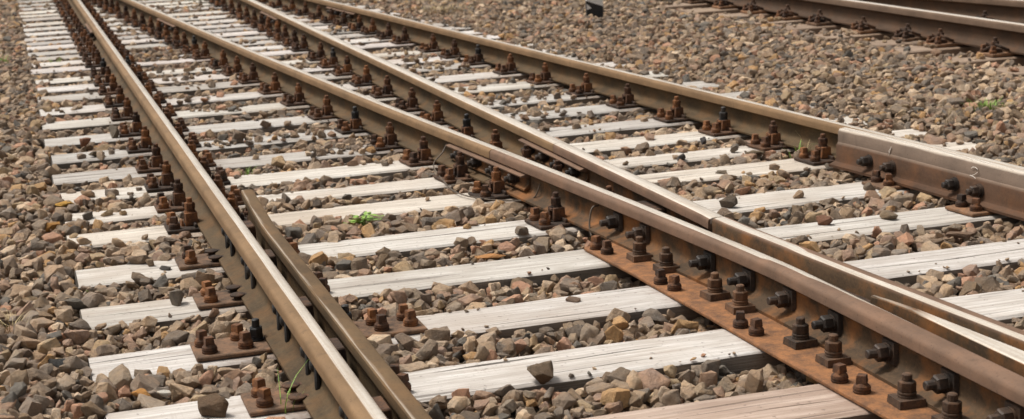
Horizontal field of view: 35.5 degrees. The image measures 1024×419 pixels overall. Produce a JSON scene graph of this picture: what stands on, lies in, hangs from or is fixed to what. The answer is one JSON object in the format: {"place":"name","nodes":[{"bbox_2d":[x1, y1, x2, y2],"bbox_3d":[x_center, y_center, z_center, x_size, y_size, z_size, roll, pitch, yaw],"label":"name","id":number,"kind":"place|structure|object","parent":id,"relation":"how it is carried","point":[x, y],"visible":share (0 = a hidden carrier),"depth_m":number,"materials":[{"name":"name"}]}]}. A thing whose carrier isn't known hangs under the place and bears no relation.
{"place":"outdoors","nodes":[
{"label":"outdoors","id":0,"kind":"place"},
{"bbox_2d":[0,0,1023,418],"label":"ballast ground","id":1,"kind":"structure","parent":0,"point":[886,90],"depth_m":6.45,"materials":[{"name":"gravel"}]},
{"bbox_2d":[19,0,208,15],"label":"sleeper","id":2,"kind":"object","parent":1,"relation":"on","point":[52,11],"visible":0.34,"depth_m":16.70,"materials":[{"name":"white wood"}]},
{"bbox_2d":[22,0,336,22],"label":"sleeper","id":3,"kind":"object","parent":1,"relation":"on","point":[46,19],"visible":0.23,"depth_m":15.70,"materials":[{"name":"white wood"}]},
{"bbox_2d":[22,2,354,27],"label":"sleeper","id":4,"kind":"object","parent":1,"relation":"on","point":[55,24],"visible":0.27,"depth_m":15.33,"materials":[{"name":"white wood"}]},
{"bbox_2d":[23,5,371,33],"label":"sleeper","id":5,"kind":"object","parent":1,"relation":"on","point":[61,28],"visible":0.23,"depth_m":14.80,"materials":[{"name":"white wood"}]},
{"bbox_2d":[25,9,383,36],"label":"sleeper","id":6,"kind":"object","parent":1,"relation":"on","point":[114,29],"visible":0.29,"depth_m":14.42,"materials":[{"name":"white wood"}]},
{"bbox_2d":[67,16,107,31],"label":"rail fastening","id":7,"kind":"object","parent":6,"relation":"on","point":[77,19],"visible":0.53,"depth_m":14.21,"materials":[{"name":"metal"}]},
{"bbox_2d":[68,0,95,26],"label":"rail","id":8,"kind":"object","parent":7,"relation":"on","point":[82,12],"visible":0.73,"depth_m":14.77,"materials":[{"name":"metal"}]},
{"bbox_2d":[24,12,399,41],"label":"sleeper","id":9,"kind":"object","parent":1,"relation":"on","point":[210,27],"visible":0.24,"depth_m":14.01,"materials":[{"name":"white wood"}]},
{"bbox_2d":[26,16,412,46],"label":"sleeper","id":10,"kind":"object","parent":1,"relation":"on","point":[230,30],"visible":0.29,"depth_m":13.61,"materials":[{"name":"white wood"}]},
{"bbox_2d":[26,20,432,51],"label":"sleeper","id":11,"kind":"object","parent":1,"relation":"on","point":[155,41],"visible":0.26,"depth_m":13.15,"materials":[{"name":"white wood"}]},
{"bbox_2d":[27,23,448,56],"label":"sleeper","id":12,"kind":"object","parent":1,"relation":"on","point":[74,52],"visible":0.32,"depth_m":12.82,"materials":[{"name":"white wood"}]},
{"bbox_2d":[37,27,470,61],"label":"sleeper","id":13,"kind":"object","parent":1,"relation":"on","point":[256,44],"visible":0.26,"depth_m":12.63,"materials":[{"name":"white wood"}]},
{"bbox_2d":[78,37,125,55],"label":"rail fastening","id":14,"kind":"object","parent":13,"relation":"on","point":[89,50],"visible":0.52,"depth_m":12.28,"materials":[{"name":"metal"}]},
{"bbox_2d":[89,22,386,418],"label":"rail","id":15,"kind":"object","parent":14,"relation":"on","point":[343,388],"visible":0.89,"depth_m":4.94,"materials":[{"name":"metal"}]},
{"bbox_2d":[359,19,376,34],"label":"rail fastening","id":16,"kind":"object","parent":13,"relation":"on","point":[372,29],"visible":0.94,"depth_m":12.91,"materials":[{"name":"metal"}]},
{"bbox_2d":[340,5,1023,169],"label":"rail","id":17,"kind":"object","parent":16,"relation":"on","point":[747,117],"visible":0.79,"depth_m":8.62,"materials":[{"name":"metal"}]},
{"bbox_2d":[32,31,483,68],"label":"sleeper","id":18,"kind":"object","parent":1,"relation":"on","point":[78,62],"visible":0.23,"depth_m":12.23,"materials":[{"name":"white wood"}]},
{"bbox_2d":[30,35,502,78],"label":"sleeper","id":19,"kind":"object","parent":1,"relation":"on","point":[371,48],"visible":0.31,"depth_m":11.79,"materials":[{"name":"white wood"}]},
{"bbox_2d":[84,48,136,67],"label":"rail fastening","id":20,"kind":"object","parent":19,"relation":"on","point":[90,64],"visible":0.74,"depth_m":11.51,"materials":[{"name":"metal"}]},
{"bbox_2d":[35,43,537,85],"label":"sleeper","id":21,"kind":"object","parent":1,"relation":"on","point":[67,81],"visible":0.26,"depth_m":11.04,"materials":[{"name":"white wood"}]},
{"bbox_2d":[89,56,142,77],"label":"rail fastening","id":22,"kind":"object","parent":21,"relation":"on","point":[103,68],"visible":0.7,"depth_m":10.90,"materials":[{"name":"metal"}]},
{"bbox_2d":[37,49,566,95],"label":"sleeper","id":23,"kind":"object","parent":1,"relation":"on","point":[61,90],"visible":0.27,"depth_m":10.61,"materials":[{"name":"white wood"}]},
{"bbox_2d":[93,64,149,86],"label":"rail fastening","id":24,"kind":"object","parent":23,"relation":"on","point":[98,81],"visible":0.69,"depth_m":10.48,"materials":[{"name":"metal"}]},
{"bbox_2d":[438,39,464,58],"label":"rail fastening","id":25,"kind":"object","parent":23,"relation":"on","point":[453,52],"visible":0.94,"depth_m":11.15,"materials":[{"name":"metal"}]},
{"bbox_2d":[37,54,589,103],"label":"sleeper","id":26,"kind":"object","parent":1,"relation":"on","point":[190,91],"visible":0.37,"depth_m":10.19,"materials":[{"name":"white wood"}]},
{"bbox_2d":[97,72,157,95],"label":"rail fastening","id":27,"kind":"object","parent":26,"relation":"on","point":[103,90],"visible":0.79,"depth_m":10.05,"materials":[{"name":"metal"}]},
{"bbox_2d":[236,63,261,83],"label":"rail fastening","id":28,"kind":"object","parent":26,"relation":"on","point":[252,77],"visible":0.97,"depth_m":10.29,"materials":[{"name":"metal"}]},
{"bbox_2d":[331,56,356,75],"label":"rail fastening","id":29,"kind":"object","parent":26,"relation":"on","point":[347,69],"visible":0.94,"depth_m":10.48,"materials":[{"name":"metal"}]},
{"bbox_2d":[461,45,490,65],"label":"rail fastening","id":30,"kind":"object","parent":26,"relation":"on","point":[477,58],"visible":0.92,"depth_m":10.73,"materials":[{"name":"metal"}]},
{"bbox_2d":[39,62,626,118],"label":"sleeper","id":31,"kind":"object","parent":1,"relation":"on","point":[87,110],"visible":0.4,"depth_m":9.69,"materials":[{"name":"white wood"}]},
{"bbox_2d":[103,83,166,107],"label":"rail fastening","id":32,"kind":"object","parent":31,"relation":"on","point":[117,102],"visible":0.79,"depth_m":9.51,"materials":[{"name":"metal"}]},
{"bbox_2d":[257,73,284,94],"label":"rail fastening","id":33,"kind":"object","parent":31,"relation":"on","point":[267,89],"visible":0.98,"depth_m":9.77,"materials":[{"name":"metal"}]},
{"bbox_2d":[349,65,374,86],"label":"rail fastening","id":34,"kind":"object","parent":31,"relation":"on","point":[365,80],"visible":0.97,"depth_m":9.94,"materials":[{"name":"metal"}]},
{"bbox_2d":[492,54,522,74],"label":"rail fastening","id":35,"kind":"object","parent":31,"relation":"on","point":[509,67],"visible":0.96,"depth_m":10.20,"materials":[{"name":"metal"}]},
{"bbox_2d":[42,71,668,131],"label":"sleeper","id":36,"kind":"object","parent":1,"relation":"on","point":[253,110],"visible":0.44,"depth_m":9.16,"materials":[{"name":"white wood"}]},
{"bbox_2d":[110,94,176,120],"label":"rail fastening","id":37,"kind":"object","parent":36,"relation":"on","point":[127,114],"visible":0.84,"depth_m":8.99,"materials":[{"name":"metal"}]},
{"bbox_2d":[280,83,308,106],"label":"rail fastening","id":38,"kind":"object","parent":36,"relation":"on","point":[296,100],"visible":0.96,"depth_m":9.26,"materials":[{"name":"metal"}]},
{"bbox_2d":[369,75,397,98],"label":"rail fastening","id":39,"kind":"object","parent":36,"relation":"on","point":[387,91],"visible":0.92,"depth_m":9.41,"materials":[{"name":"metal"}]},
{"bbox_2d":[526,63,558,84],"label":"rail fastening","id":40,"kind":"object","parent":36,"relation":"on","point":[543,77],"visible":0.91,"depth_m":9.69,"materials":[{"name":"metal"}]},
{"bbox_2d":[43,81,719,152],"bbox_3d":[-0.604,-0.478,8.896,3.847,0.151,0.261,-6,13,-17],"label":"sleeper","id":41,"kind":"object","parent":1,"relation":"on","point":[276,124],"visible":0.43,"depth_m":8.63,"materials":[{"name":"white wood"}]},
{"bbox_2d":[119,108,188,136],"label":"rail fastening","id":42,"kind":"object","parent":41,"relation":"on","point":[134,130],"visible":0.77,"depth_m":8.43,"materials":[{"name":"metal"}]},
{"bbox_2d":[307,95,338,119],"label":"rail fastening","id":43,"kind":"object","parent":41,"relation":"on","point":[327,112],"visible":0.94,"depth_m":8.71,"materials":[{"name":"metal"}]},
{"bbox_2d":[167,17,500,182],"bbox_3d":[-1.479,-0.869,10.091,0.149,0.142,7.449,-7,13,-21],"label":"rail","id":44,"kind":"object","parent":43,"relation":"on","point":[376,117],"visible":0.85,"depth_m":8.55,"materials":[{"name":"metal"}]},
{"bbox_2d":[446,143,529,190],"bbox_3d":[-0.121,-0.184,6.750,0.063,0.068,0.853,-8,13,-22],"label":"fishplate","id":45,"kind":"object","parent":44,"relation":"attached to","point":[509,175],"visible":0.81,"depth_m":6.65,"materials":[{"name":"metal"}]},
{"bbox_2d":[393,88,421,111],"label":"rail fastening","id":46,"kind":"object","parent":41,"relation":"on","point":[411,104],"visible":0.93,"depth_m":8.86,"materials":[{"name":"metal"}]},
{"bbox_2d":[566,73,600,96],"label":"rail fastening","id":47,"kind":"object","parent":41,"relation":"on","point":[584,88],"visible":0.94,"depth_m":9.15,"materials":[{"name":"metal"}]},
{"bbox_2d":[50,91,749,168],"bbox_3d":[-0.410,-0.378,8.405,3.875,0.151,0.266,-6,13,-17],"label":"sleeper","id":48,"kind":"object","parent":1,"relation":"on","point":[63,161],"visible":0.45,"depth_m":8.09,"materials":[{"name":"white wood"}]},
{"bbox_2d":[125,123,201,153],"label":"rail fastening","id":49,"kind":"object","parent":48,"relation":"on","point":[131,147],"visible":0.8,"depth_m":7.93,"materials":[{"name":"metal"}]},
{"bbox_2d":[334,106,367,133],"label":"rail fastening","id":50,"kind":"object","parent":48,"relation":"on","point":[355,125],"visible":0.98,"depth_m":8.23,"materials":[{"name":"metal"}]},
{"bbox_2d":[419,100,447,124],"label":"rail fastening","id":51,"kind":"object","parent":48,"relation":"on","point":[437,117],"visible":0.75,"depth_m":8.36,"materials":[{"name":"metal"}]},
{"bbox_2d":[606,84,641,108],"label":"rail fastening","id":52,"kind":"object","parent":48,"relation":"on","point":[626,100],"visible":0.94,"depth_m":8.66,"materials":[{"name":"metal"}]},
{"bbox_2d":[51,105,813,189],"bbox_3d":[-0.247,-0.269,7.879,3.889,0.151,0.259,-6,13,-17],"label":"sleeper","id":53,"kind":"object","parent":1,"relation":"on","point":[628,128],"visible":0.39,"depth_m":7.61,"materials":[{"name":"white wood"}]},
{"bbox_2d":[135,140,215,172],"bbox_3d":[-1.573,-0.257,7.449,0.360,0.119,0.160,-6,13,-17],"label":"rail fastening","id":54,"kind":"object","parent":53,"relation":"on","point":[141,166],"visible":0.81,"depth_m":7.41,"materials":[{"name":"metal"}]},
{"bbox_2d":[367,122,403,150],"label":"rail fastening","id":55,"kind":"object","parent":53,"relation":"on","point":[389,141],"visible":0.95,"depth_m":7.71,"materials":[{"name":"metal"}]},
{"bbox_2d":[653,96,691,122],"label":"rail fastening","id":56,"kind":"object","parent":53,"relation":"on","point":[675,113],"visible":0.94,"depth_m":8.15,"materials":[{"name":"metal"}]},
{"bbox_2d":[60,116,867,205],"bbox_3d":[-0.079,-0.179,7.438,3.908,0.152,0.258,-6,13,-17],"label":"sleeper","id":57,"kind":"object","parent":1,"relation":"on","point":[359,171],"visible":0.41,"depth_m":7.21,"materials":[{"name":"white wood"}]},
{"bbox_2d":[144,156,230,191],"bbox_3d":[-1.427,-0.165,7.002,0.360,0.119,0.160,-6,13,-17],"label":"rail fastening","id":58,"kind":"object","parent":57,"relation":"on","point":[151,184],"visible":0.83,"depth_m":6.96,"materials":[{"name":"metal"}]},
{"bbox_2d":[399,136,438,166],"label":"rail fastening","id":59,"kind":"object","parent":57,"relation":"on","point":[414,159],"visible":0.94,"depth_m":7.28,"materials":[{"name":"metal"}]},
{"bbox_2d":[489,129,503,148],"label":"rail fastening","id":60,"kind":"object","parent":57,"relation":"on","point":[495,138],"visible":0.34,"depth_m":7.39,"materials":[{"name":"metal"}]},
{"bbox_2d":[269,9,565,166],"bbox_3d":[-0.920,-0.931,10.261,0.125,0.142,7.425,-6,13,-17],"label":"rail","id":61,"kind":"object","parent":60,"relation":"on","point":[485,120],"visible":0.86,"depth_m":8.77,"materials":[{"name":"metal"}]},
{"bbox_2d":[518,138,588,182],"bbox_3d":[0.159,-0.211,6.818,0.062,0.068,0.810,-6,13,-17],"label":"fishplate","id":62,"kind":"object","parent":61,"relation":"attached to","point":[544,156],"visible":0.81,"depth_m":6.72,"materials":[{"name":"metal"}]},
{"bbox_2d":[698,107,740,136],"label":"rail fastening","id":63,"kind":"object","parent":57,"relation":"on","point":[722,126],"visible":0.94,"depth_m":7.71,"materials":[{"name":"metal"}]},
{"bbox_2d":[63,129,926,225],"bbox_3d":[0.077,-0.092,7.013,3.947,0.151,0.227,-6,13,-17],"label":"sleeper","id":64,"kind":"object","parent":1,"relation":"on","point":[693,158],"visible":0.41,"depth_m":6.80,"materials":[{"name":"white wood"}]},
{"bbox_2d":[154,174,243,212],"bbox_3d":[-1.288,-0.076,6.573,0.360,0.119,0.160,-6,13,-17],"label":"rail fastening","id":65,"kind":"object","parent":64,"relation":"on","point":[162,204],"visible":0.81,"depth_m":6.53,"materials":[{"name":"metal"}]},
{"bbox_2d":[433,151,476,183],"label":"rail fastening","id":66,"kind":"object","parent":64,"relation":"on","point":[459,170],"visible":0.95,"depth_m":6.86,"materials":[{"name":"metal"}]},
{"bbox_2d":[746,121,792,150],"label":"rail fastening","id":67,"kind":"object","parent":64,"relation":"on","point":[771,140],"visible":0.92,"depth_m":7.29,"materials":[{"name":"metal"}]},
{"bbox_2d":[66,142,976,250],"bbox_3d":[0.216,-0.015,6.633,3.984,0.151,0.254,-6,13,-17],"label":"sleeper","id":68,"kind":"object","parent":1,"relation":"on","point":[709,176],"visible":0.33,"depth_m":6.43,"materials":[{"name":"white wood"}]},
{"bbox_2d":[164,193,247,233],"bbox_3d":[-1.163,0.003,6.189,0.360,0.119,0.160,-6,13,-17],"label":"rail fastening","id":69,"kind":"object","parent":68,"relation":"on","point":[173,225],"visible":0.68,"depth_m":6.14,"materials":[{"name":"metal"}]},
{"bbox_2d":[468,166,513,200],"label":"rail fastening","id":70,"kind":"object","parent":68,"relation":"on","point":[496,189],"visible":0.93,"depth_m":6.49,"materials":[{"name":"metal"}]},
{"bbox_2d":[794,133,834,165],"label":"rail fastening","id":71,"kind":"object","parent":68,"relation":"on","point":[821,154],"visible":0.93,"depth_m":6.92,"materials":[{"name":"metal"}]},
{"bbox_2d":[74,164,1020,292],"bbox_3d":[0.422,0.096,6.091,4.031,0.151,0.271,-6,13,-17],"label":"sleeper","id":72,"kind":"object","parent":1,"relation":"on","point":[404,244],"visible":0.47,"depth_m":5.85,"materials":[{"name":"white wood"}]},
{"bbox_2d":[175,237,299,270],"bbox_3d":[-0.969,0.145,5.648,0.428,0.058,0.164,-6,13,-17],"label":"rail fastening","id":73,"kind":"object","parent":72,"relation":"on","point":[189,259],"visible":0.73,"depth_m":5.57,"materials":[{"name":"metal"}]},
{"bbox_2d":[221,189,431,418],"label":"check rail","id":74,"kind":"object","parent":72,"relation":"on","point":[390,393],"visible":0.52,"depth_m":4.35,"materials":[{"name":"metal"}]},
{"bbox_2d":[524,192,575,229],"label":"rail fastening","id":75,"kind":"object","parent":72,"relation":"on","point":[553,216],"visible":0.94,"depth_m":5.96,"materials":[{"name":"metal"}]},
{"bbox_2d":[862,170,906,189],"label":"rail fastening","id":76,"kind":"object","parent":72,"relation":"on","point":[876,181],"visible":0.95,"depth_m":6.34,"materials":[{"name":"metal"}]},
{"bbox_2d":[829,127,1023,220],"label":"guard rail","id":77,"kind":"object","parent":76,"relation":"on","point":[997,188],"visible":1,"depth_m":6.16,"materials":[{"name":"metal"}]},
{"bbox_2d":[79,207,1021,342],"bbox_3d":[0.609,0.198,5.592,4.098,0.151,0.261,-6,13,-17],"label":"sleeper","id":78,"kind":"object","parent":1,"relation":"on","point":[583,264],"visible":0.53,"depth_m":5.34,"materials":[{"name":"white wood"}]},
{"bbox_2d":[192,271,329,309],"bbox_3d":[-0.805,0.249,5.143,0.428,0.058,0.164,-6,13,-17],"label":"rail fastening","id":79,"kind":"object","parent":78,"relation":"on","point":[208,296],"visible":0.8,"depth_m":5.07,"materials":[{"name":"metal"}]},
{"bbox_2d":[945,193,996,216],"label":"rail fastening","id":80,"kind":"object","parent":78,"relation":"on","point":[973,209],"visible":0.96,"depth_m":5.84,"materials":[{"name":"metal"}]},
{"bbox_2d":[88,239,1023,385],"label":"sleeper","id":81,"kind":"object","parent":1,"relation":"on","point":[533,317],"visible":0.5,"depth_m":4.86,"materials":[{"name":"white wood"}]},
{"bbox_2d":[190,303,427,361],"bbox_3d":[-0.591,0.341,4.645,0.670,0.076,0.170,-6,13,-17],"label":"rail fastening","id":82,"kind":"object","parent":81,"relation":"on","point":[239,342],"visible":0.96,"depth_m":4.62,"materials":[{"name":"metal"}]},
{"bbox_2d":[104,288,1023,418],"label":"sleeper","id":83,"kind":"object","parent":1,"relation":"on","point":[493,376],"visible":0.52,"depth_m":4.34,"materials":[{"name":"white wood"}]},
{"bbox_2d":[197,393,228,417],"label":"stone","id":84,"kind":"object","parent":83,"relation":"on","point":[214,405],"visible":1,"depth_m":4.02,"materials":[{"name":"stone"}]},
{"bbox_2d":[240,364,410,416],"bbox_3d":[-0.480,0.456,4.143,0.428,0.058,0.164,-6,13,-17],"label":"rail fastening","id":85,"kind":"object","parent":83,"relation":"on","point":[260,399],"visible":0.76,"depth_m":4.07,"materials":[{"name":"metal"}]},
{"bbox_2d":[527,360,553,384],"bbox_3d":[0.083,0.427,4.188,0.073,0.061,0.089,-9,9,-19],"label":"stone","id":86,"kind":"object","parent":83,"relation":"on","point":[542,373],"visible":1,"depth_m":4.16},
{"bbox_2d":[585,0,602,17],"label":"marker post","id":87,"kind":"object","parent":1,"relation":"on","point":[594,7],"visible":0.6,"depth_m":13.16,"materials":[{"name":"black"}]},
{"bbox_2d":[652,2,713,9],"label":"sleeper","id":88,"kind":"object","parent":1,"relation":"on","point":[685,6],"visible":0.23,"depth_m":13.74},
{"bbox_2d":[678,7,742,14],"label":"sleeper","id":89,"kind":"object","parent":1,"relation":"on","point":[706,11],"visible":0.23,"depth_m":13.20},
{"bbox_2d":[583,384,882,418],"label":"sleeper","id":90,"kind":"object","parent":1,"relation":"on","point":[818,401],"visible":0.48,"depth_m":3.93,"materials":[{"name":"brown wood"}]},
{"bbox_2d":[484,142,1023,418],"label":"rail crossing","id":91,"kind":"object","parent":90,"relation":"on","point":[882,347],"visible":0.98,"depth_m":4.50,"materials":[{"name":"metal"}]},
{"bbox_2d":[774,24,850,33],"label":"sleeper","id":92,"kind":"object","parent":1,"relation":"on","point":[815,29],"visible":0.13,"depth_m":11.65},
{"bbox_2d":[806,9,838,25],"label":"rail fastening","id":93,"kind":"object","parent":92,"relation":"on","point":[817,20],"visible":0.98,"depth_m":11.71,"materials":[{"name":"metal"}]},
{"bbox_2d":[813,32,894,41],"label":"sleeper","id":94,"kind":"object","parent":1,"relation":"on","point":[878,36],"visible":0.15,"depth_m":11.06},
{"bbox_2d":[851,16,885,33],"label":"rail fastening","id":95,"kind":"object","parent":94,"relation":"on","point":[860,27],"visible":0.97,"depth_m":11.11,"materials":[{"name":"metal"}]},
{"bbox_2d":[845,39,925,47],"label":"sleeper","id":96,"kind":"object","parent":1,"relation":"on","point":[890,42],"visible":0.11,"depth_m":10.51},
{"bbox_2d":[892,23,926,41],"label":"rail fastening","id":97,"kind":"object","parent":96,"relation":"on","point":[904,34],"visible":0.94,"depth_m":10.58,"materials":[{"name":"metal"}]},
{"bbox_2d":[884,45,979,55],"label":"sleeper","id":98,"kind":"object","parent":1,"relation":"on","point":[954,50],"visible":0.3,"depth_m":10.17,"materials":[{"name":"wood"}]},
{"bbox_2d":[923,28,963,47],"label":"rail fastening","id":99,"kind":"object","parent":98,"relation":"on","point":[937,40],"visible":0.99,"depth_m":10.21,"materials":[{"name":"metal"}]},
{"bbox_2d":[933,54,1023,66],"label":"sleeper","id":100,"kind":"object","parent":1,"relation":"on","point":[1018,59],"visible":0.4,"depth_m":9.60,"materials":[{"name":"wood"}]},
{"bbox_2d":[858,0,1023,23],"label":"rail","id":101,"kind":"object","parent":100,"relation":"on","point":[1008,10],"visible":0.44,"depth_m":11.43,"materials":[{"name":"metal"}]},
{"bbox_2d":[977,37,1021,57],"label":"rail fastening","id":102,"kind":"object","parent":100,"relation":"on","point":[991,50],"visible":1,"depth_m":9.66,"materials":[{"name":"metal"}]},
{"bbox_2d":[704,0,1023,54],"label":"rail","id":103,"kind":"object","parent":102,"relation":"on","point":[969,30],"visible":0.9,"depth_m":10.74,"materials":[{"name":"metal"}]},
{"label":"rail fastening","id":104,"kind":"object","parent":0,"visible":0},
{"bbox_2d":[103,0,172,32],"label":"rail","id":105,"kind":"object","parent":104,"relation":"on","point":[146,10],"visible":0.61,"depth_m":14.70,"materials":[{"name":"metal"}]},
{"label":"rail fastening","id":106,"kind":"object","parent":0,"visible":0},
{"bbox_2d":[226,0,275,25],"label":"rail","id":107,"kind":"object","parent":106,"relation":"on","point":[257,6],"visible":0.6,"depth_m":14.65,"materials":[{"name":"metal"}]},
{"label":"rail fastening","id":108,"kind":"object","parent":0,"visible":0},
{"bbox_2d":[268,0,345,19],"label":"rail","id":109,"kind":"object","parent":108,"relation":"on","point":[313,4],"visible":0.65,"depth_m":14.70,"materials":[{"name":"metal"}]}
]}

